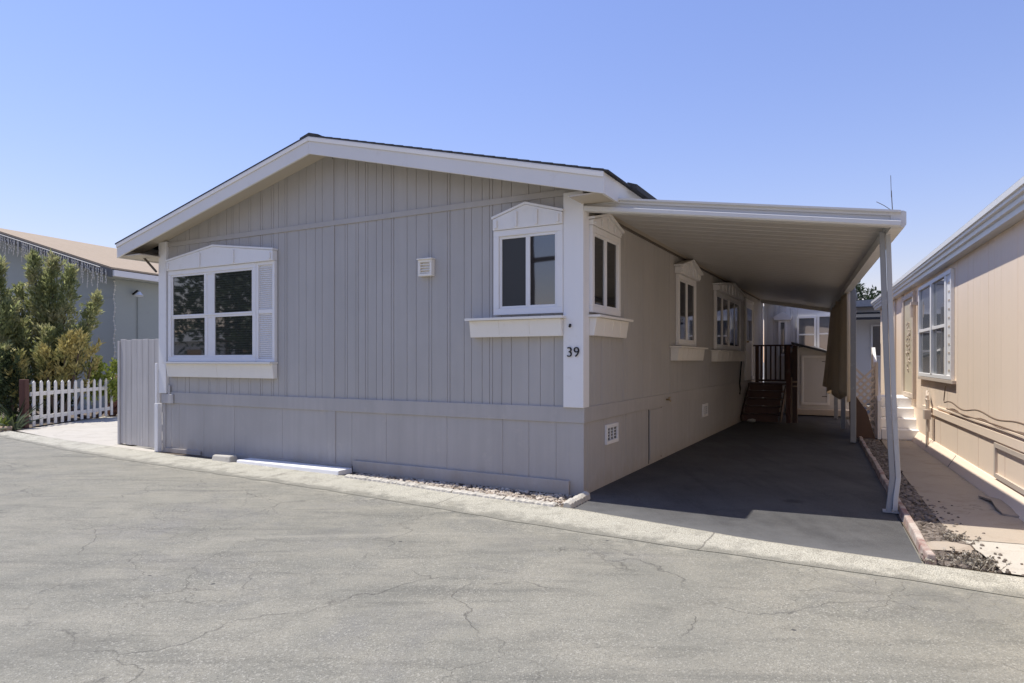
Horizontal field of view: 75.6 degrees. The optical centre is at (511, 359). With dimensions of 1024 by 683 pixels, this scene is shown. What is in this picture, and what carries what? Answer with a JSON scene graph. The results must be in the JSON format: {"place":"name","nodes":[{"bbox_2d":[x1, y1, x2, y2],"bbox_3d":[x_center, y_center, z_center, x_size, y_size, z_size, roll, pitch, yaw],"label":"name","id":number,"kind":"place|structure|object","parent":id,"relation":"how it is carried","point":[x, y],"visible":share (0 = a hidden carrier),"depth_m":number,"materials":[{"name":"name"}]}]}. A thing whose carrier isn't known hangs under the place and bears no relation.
{"place":"outdoors","nodes":[
{"label":"outdoors","id":0,"kind":"place"},
{"bbox_2d":[0,407,108,434],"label":"yard soil","id":1,"kind":"structure","parent":0,"point":[45,422],"depth_m":16.04,"materials":[{"name":"brown soil"}]},
{"bbox_2d":[0,409,43,431],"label":"succulent","id":2,"kind":"object","parent":1,"relation":"on","point":[17,425],"visible":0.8,"depth_m":13.93,"materials":[{"name":"green plant"}]},
{"bbox_2d":[0,398,43,424],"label":"succulent","id":3,"kind":"object","parent":1,"relation":"on","point":[5,411],"visible":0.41,"depth_m":14.15,"materials":[{"name":"green plant"}]},
{"bbox_2d":[19,379,28,427],"bbox_3d":[-10.545,0.960,14.265,0.130,1.080,0.130,0,0,0],"label":"wooden post","id":4,"kind":"object","parent":1,"relation":"on","point":[23,389],"visible":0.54,"depth_m":14.20,"materials":[{"name":"red wood"}]},
{"bbox_2d":[0,347,76,421],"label":"dark shrub","id":5,"kind":"object","parent":1,"relation":"on","point":[9,362],"visible":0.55,"depth_m":15.31,"materials":[{"name":"green plant"}]},
{"bbox_2d":[3,248,104,415],"bbox_3d":[-11.545,-0.648,16.386,2.546,4.392,1.628,0,0,20],"label":"juniper","id":6,"kind":"object","parent":1,"relation":"on","point":[47,321],"visible":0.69,"depth_m":16.44,"materials":[{"name":"green plant"}]},
{"bbox_2d":[2,327,105,422],"bbox_3d":[-10.971,0.360,15.875,2.099,2.378,0.809,0,0,-32],"label":"yellow bush","id":7,"kind":"object","parent":1,"relation":"on","point":[70,355],"visible":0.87,"depth_m":15.91,"materials":[{"name":"green plant"}]},
{"bbox_2d":[30,378,112,425],"bbox_3d":[-10.451,0.962,15.781,0.057,1.013,2.462,0,0,8],"label":"picket fence","id":8,"kind":"object","parent":1,"relation":"on","point":[68,391],"visible":0.98,"depth_m":15.59,"materials":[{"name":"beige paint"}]},
{"bbox_2d":[64,354,117,418],"bbox_3d":[-10.658,0.698,16.813,1.588,1.703,0.749,0,0,-19],"label":"lime bush","id":9,"kind":"object","parent":1,"relation":"on","point":[113,382],"visible":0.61,"depth_m":16.83,"materials":[{"name":"green plant"}]},
{"bbox_2d":[0,437,1023,682],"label":"street","id":10,"kind":"structure","parent":0,"point":[120,571],"depth_m":4.09,"materials":[{"name":"grey asphalt"}]},
{"bbox_2d":[0,0,1023,362],"label":"sky","id":11,"kind":"structure","parent":0,"point":[116,115],"materials":[{"name":"blue"}]},
{"bbox_2d":[8,363,1022,576],"bbox_3d":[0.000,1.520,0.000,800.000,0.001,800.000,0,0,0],"label":"ground","id":12,"kind":"structure","parent":0,"point":[868,412],"depth_m":11.21,"materials":[{"name":"grey concrete"}]},
{"bbox_2d":[0,254,23,415],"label":"juniper","id":13,"kind":"object","parent":12,"relation":"on","point":[8,306],"visible":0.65,"depth_m":15.79,"materials":[{"name":"green plant"}]},
{"bbox_2d":[0,228,161,408],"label":"blue grey house","id":14,"kind":"structure","parent":12,"relation":"on","point":[136,298],"depth_m":20.02,"materials":[{"name":"paint"}]},
{"bbox_2d":[0,234,115,373],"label":"icicle lights","id":15,"kind":"object","parent":14,"relation":"hanging from","point":[74,261],"visible":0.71,"depth_m":19.52,"materials":[{"name":"beige plastic"}]},
{"bbox_2d":[18,414,154,451],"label":"side yard","id":16,"kind":"structure","parent":12,"relation":"on","point":[101,430],"depth_m":13.61,"materials":[{"name":"concrete"}]},
{"bbox_2d":[107,374,117,415],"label":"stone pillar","id":17,"kind":"structure","parent":16,"relation":"on","point":[115,408],"depth_m":17.20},
{"bbox_2d":[118,339,160,447],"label":"board gate","id":18,"kind":"structure","parent":16,"relation":"on","point":[138,359],"depth_m":11.20,"materials":[{"name":"grey paint"}]},
{"bbox_2d":[154,363,161,451],"bbox_3d":[-5.727,0.765,10.683,0.090,1.430,0.078,0,0,29],"label":"fence post","id":19,"kind":"object","parent":16,"relation":"on","point":[157,427],"visible":1,"depth_m":10.65,"materials":[{"name":"white paint"}]},
{"bbox_2d":[159,452,573,506],"bbox_3d":[-2.466,1.488,8.783,7.493,0.001,0.674,0,0,31],"label":"front strip","id":20,"kind":"object","parent":12,"relation":"on","point":[461,485],"visible":0.12,"depth_m":7.83,"materials":[{"name":"grey concrete"}]},
{"bbox_2d":[212,454,237,461],"bbox_3d":[-4.186,1.433,9.616,0.432,0.110,0.153,0,0,32],"label":"concrete block","id":21,"kind":"object","parent":20,"relation":"on","point":[224,458],"depth_m":9.54,"materials":[{"name":"grey concrete"}]},
{"bbox_2d":[237,458,351,474],"bbox_3d":[-3.009,1.445,9.017,2.000,0.070,0.257,0,0,31],"label":"kerb board","id":22,"kind":"object","parent":20,"relation":"on","point":[333,470],"visible":0.97,"depth_m":8.85,"materials":[{"name":"white paint"}]},
{"bbox_2d":[351,473,572,506],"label":"gravel","id":23,"kind":"structure","parent":20,"relation":"on","point":[507,492],"depth_m":7.50,"materials":[{"name":"grey gravel"}]},
{"bbox_2d":[115,133,762,495],"bbox_3d":[0.701,-0.727,14.782,8.410,4.454,14.135,0,0,29],"label":"mobile home","id":24,"kind":"object","parent":12,"relation":"on","point":[367,307],"visible":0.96,"depth_m":8.60,"materials":[{"name":"grey paint"}]},
{"bbox_2d":[162,244,277,378],"bbox_3d":[-4.444,-0.740,9.944,2.424,2.010,0.147,0,0,29],"label":"window","id":25,"kind":"structure","parent":24,"relation":"in","point":[212,288],"depth_m":10.00,"materials":[{"name":"white paint"}]},
{"bbox_2d":[464,202,565,337],"bbox_3d":[0.027,-1.025,7.498,1.244,1.519,0.167,0,0,29],"label":"window","id":26,"kind":"structure","parent":24,"relation":"in","point":[528,237],"depth_m":7.45,"materials":[{"name":"white paint"}]},
{"bbox_2d":[588,214,632,337],"bbox_3d":[1.167,-0.987,7.742,0.157,1.434,1.155,0,0,29],"label":"window","id":27,"kind":"structure","parent":24,"relation":"in","point":[605,233],"depth_m":7.66,"materials":[{"name":"white paint"}]},
{"bbox_2d":[670,259,707,360],"bbox_3d":[2.986,-0.835,11.053,0.187,1.689,1.900,0,0,29],"label":"window","id":28,"kind":"structure","parent":24,"relation":"in","point":[688,272],"depth_m":11.00,"materials":[{"name":"white paint"}]},
{"bbox_2d":[711,283,747,361],"bbox_3d":[4.744,-0.825,14.279,0.187,1.710,3.250,0,0,29],"label":"window","id":29,"kind":"structure","parent":24,"relation":"in","point":[728,297],"depth_m":14.10,"materials":[{"name":"white paint"}]},
{"bbox_2d":[744,298,753,379],"bbox_3d":[6.065,-0.510,16.805,0.086,2.020,1.250,0,0,29],"label":"door","id":30,"kind":"structure","parent":24,"relation":"in","point":[748,304],"depth_m":16.69,"materials":[{"name":"white paint"}]},
{"bbox_2d":[0,431,1023,597],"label":"gutter","id":31,"kind":"object","parent":12,"relation":"on","point":[578,520],"visible":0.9,"depth_m":6.07,"materials":[{"name":"concrete"}]},
{"bbox_2d":[344,474,397,483],"bbox_3d":[-1.713,1.455,8.055,0.847,0.060,0.125,0,0,33],"label":"edging stone","id":32,"kind":"object","parent":31,"relation":"on","point":[374,479],"visible":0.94,"depth_m":8.01,"materials":[{"name":"white stone"}]},
{"bbox_2d":[396,481,453,492],"bbox_3d":[-0.997,1.455,7.571,0.852,0.060,0.125,0,0,36],"label":"edging stone","id":33,"kind":"object","parent":31,"relation":"on","point":[425,486],"visible":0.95,"depth_m":7.53,"materials":[{"name":"white stone"}]},
{"bbox_2d":[452,489,504,499],"bbox_3d":[-0.358,1.456,7.135,0.667,0.058,0.125,0,0,33],"label":"edging stone","id":34,"kind":"object","parent":31,"relation":"on","point":[476,493],"visible":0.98,"depth_m":7.10,"materials":[{"name":"white stone"}]},
{"bbox_2d":[504,496,558,506],"bbox_3d":[0.189,1.454,6.780,0.607,0.061,0.125,0,0,33],"label":"edging stone","id":35,"kind":"object","parent":31,"relation":"on","point":[533,501],"visible":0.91,"depth_m":6.73,"materials":[{"name":"white stone"}]},
{"bbox_2d":[871,176,1023,521],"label":"tan house","id":36,"kind":"structure","parent":12,"relation":"on","point":[958,305],"depth_m":8.15,"materials":[{"name":"paint"}]},
{"bbox_2d":[902,291,915,398],"bbox_3d":[7.728,-0.280,12.852,0.062,2.000,1.330,0,0,24],"label":"door","id":37,"kind":"structure","parent":36,"relation":"in","point":[908,323],"depth_m":12.80,"materials":[{"name":"beige paint"}]},
{"bbox_2d":[918,268,955,383],"bbox_3d":[6.676,-0.472,10.436,0.060,1.615,2.900,0,0,24],"label":"window","id":38,"kind":"structure","parent":36,"relation":"in","point":[936,298],"depth_m":10.17,"materials":[{"name":"white paint"}]},
{"bbox_2d":[881,439,1023,543],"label":"walkway","id":39,"kind":"structure","parent":12,"relation":"on","point":[931,478],"depth_m":6.89,"materials":[{"name":"brown concrete"}]},
{"bbox_2d":[870,347,918,440],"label":"white steps","id":40,"kind":"structure","parent":39,"relation":"on","point":[908,430],"depth_m":12.39,"materials":[{"name":"paint"}]},
{"bbox_2d":[978,495,1019,517],"bbox_3d":[4.852,1.446,6.536,0.225,0.043,1.008,0,0,19],"label":"wood scrap","id":41,"kind":"object","parent":39,"relation":"on","point":[1002,508],"visible":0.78,"depth_m":6.43,"materials":[{"name":"wood"}]},
{"bbox_2d":[963,540,1023,574],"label":"walkway apron","id":42,"kind":"object","parent":12,"relation":"on","point":[1013,553],"visible":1,"depth_m":5.01,"materials":[{"name":"concrete"}]},
{"bbox_2d":[573,412,921,562],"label":"driveway","id":43,"kind":"structure","parent":0,"point":[811,481],"depth_m":7.42,"materials":[{"name":"concrete"}]},
{"bbox_2d":[563,491,589,508],"bbox_3d":[0.673,1.440,6.812,0.104,0.090,0.560,0,0,27],"label":"edging stone","id":44,"kind":"object","parent":43,"relation":"on","point":[578,499],"visible":0.95,"depth_m":6.74,"materials":[{"name":"white stone"}]},
{"bbox_2d":[584,175,905,513],"bbox_3d":[5.197,-0.147,12.132,3.037,3.241,13.009,0,0,29],"label":"carport awning","id":45,"kind":"object","parent":43,"relation":"on","point":[820,258],"visible":0.92,"depth_m":7.85,"materials":[{"name":"metal"}]},
{"bbox_2d":[822,293,849,401],"bbox_3d":[6.938,-0.210,14.047,0.302,2.039,4.725,0,0,21],"label":"shade curtain","id":46,"kind":"object","parent":45,"relation":"hanging from","point":[836,380],"visible":0.94,"depth_m":13.61,"materials":[{"name":"beige fabric"}]},
{"bbox_2d":[741,344,797,422],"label":"wooden stairs","id":47,"kind":"structure","parent":43,"relation":"on","point":[766,396],"depth_m":15.83,"materials":[{"name":"brown wood"}]},
{"bbox_2d":[791,342,848,416],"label":"storage shed","id":48,"kind":"structure","parent":43,"relation":"on","point":[813,394],"depth_m":17.68,"materials":[{"name":"paint"}]},
{"bbox_2d":[801,355,828,404],"bbox_3d":[8.124,0.540,17.682,0.680,1.320,0.038,0,0,29],"label":"door","id":49,"kind":"structure","parent":48,"relation":"in","point":[813,392],"depth_m":17.70,"materials":[{"name":"white paint"}]},
{"bbox_2d":[856,362,877,437],"bbox_3d":[6.585,0.745,12.328,0.450,1.410,0.050,0,0,12],"label":"lattice panel","id":50,"kind":"object","parent":43,"relation":"on","point":[874,384],"visible":0.62,"depth_m":12.30,"materials":[{"name":"beige paint"}]},
{"bbox_2d":[764,288,856,411],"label":"building","id":51,"kind":"structure","parent":0,"point":[784,325],"depth_m":18.64,"materials":[{"name":"paint"}]},
{"bbox_2d":[773,312,791,355],"bbox_3d":[7.653,-0.740,18.678,0.500,1.240,0.098,0,0,29],"label":"window","id":52,"kind":"structure","parent":51,"relation":"in","point":[783,317],"depth_m":18.69,"materials":[{"name":"white paint"}]},
{"bbox_2d":[797,316,815,347],"bbox_3d":[8.213,-0.710,18.402,0.500,1.020,0.048,0,0,29],"label":"window","id":53,"kind":"structure","parent":51,"relation":"in","point":[806,325],"depth_m":18.41,"materials":[{"name":"white paint"}]},
{"bbox_2d":[817,314,829,349],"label":"window","id":54,"kind":"structure","parent":51,"relation":"in","point":[823,321],"depth_m":18.20,"materials":[{"name":"white paint"}]},
{"bbox_2d":[763,299,879,403],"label":"white house","id":55,"kind":"structure","parent":0,"point":[867,327],"depth_m":22.51,"materials":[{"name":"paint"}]},
{"bbox_2d":[871,325,879,356],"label":"window","id":56,"kind":"structure","parent":55,"relation":"in","point":[875,329],"depth_m":22.40,"materials":[{"name":"white paint"}]},
{"bbox_2d":[855,280,867,299],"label":"pine tree","id":57,"kind":"object","parent":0,"point":[860,290],"visible":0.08,"depth_m":45.13,"materials":[{"name":"green plant"}]},
{"bbox_2d":[863,285,880,299],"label":"pine tree","id":58,"kind":"object","parent":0,"point":[869,297],"visible":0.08,"depth_m":46.50,"materials":[{"name":"green plant"}]},
{"bbox_2d":[856,438,1023,576],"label":"gravel","id":59,"kind":"structure","parent":0,"point":[924,518],"depth_m":6.21,"materials":[{"name":"grey gravel"}]},
{"bbox_2d":[849,397,874,438],"bbox_3d":[6.487,1.050,12.240,0.450,0.800,0.020,0,0,12],"label":"brown tarp","id":60,"kind":"object","parent":59,"relation":"on","point":[863,427],"visible":0.53,"depth_m":12.23,"materials":[{"name":"brown fabric"}]},
{"bbox_2d":[857,436,936,564],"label":"driveway kerb","id":61,"kind":"structure","parent":59,"relation":"on","point":[922,546],"depth_m":5.92,"materials":[{"name":"beige concrete"}]},
{"bbox_2d":[920,552,963,567],"bbox_3d":[3.105,1.439,4.790,0.262,0.087,0.254,0,0,45],"label":"dry weed","id":62,"kind":"object","parent":59,"relation":"on","point":[944,559],"visible":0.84,"depth_m":4.79,"materials":[{"name":"plant"}]},
{"bbox_2d":[926,541,976,553],"bbox_3d":[3.381,1.466,5.129,0.359,0.088,0.294,0,0,17],"label":"concrete slab","id":63,"kind":"object","parent":59,"relation":"on","point":[938,545],"visible":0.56,"depth_m":5.08,"materials":[{"name":"brown concrete"}]},
{"bbox_2d":[939,529,980,542],"bbox_3d":[3.610,1.435,5.352,0.242,0.075,0.267,0,0,-32],"label":"dry weed","id":64,"kind":"object","parent":59,"relation":"on","point":[952,535],"visible":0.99,"depth_m":5.38,"materials":[{"name":"grey plant"}]},
{"bbox_2d":[943,546,994,568],"bbox_3d":[3.292,1.429,4.793,0.272,0.107,0.304,0,0,0],"label":"dry weed","id":65,"kind":"object","parent":59,"relation":"on","point":[970,560],"visible":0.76,"depth_m":4.76,"materials":[{"name":"plant"}]},
{"bbox_2d":[962,552,1011,571],"bbox_3d":[3.343,1.428,4.702,0.256,0.090,0.285,0,0,0],"label":"dry weed","id":66,"kind":"object","parent":59,"relation":"on","point":[982,562],"visible":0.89,"depth_m":4.66,"materials":[{"name":"plant"}]},
{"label":"bark mulch","id":67,"kind":"object","parent":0,"visible":0},
{"bbox_2d":[0,426,11,430],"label":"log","id":68,"kind":"object","parent":67,"relation":"on","point":[9,428],"visible":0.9,"depth_m":13.68,"materials":[{"name":"brown wood"}]},
{"bbox_2d":[0,411,16,425],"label":"succulent","id":69,"kind":"object","parent":67,"relation":"on","point":[3,421],"visible":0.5,"depth_m":13.85,"materials":[{"name":"green plant"}]}
]}

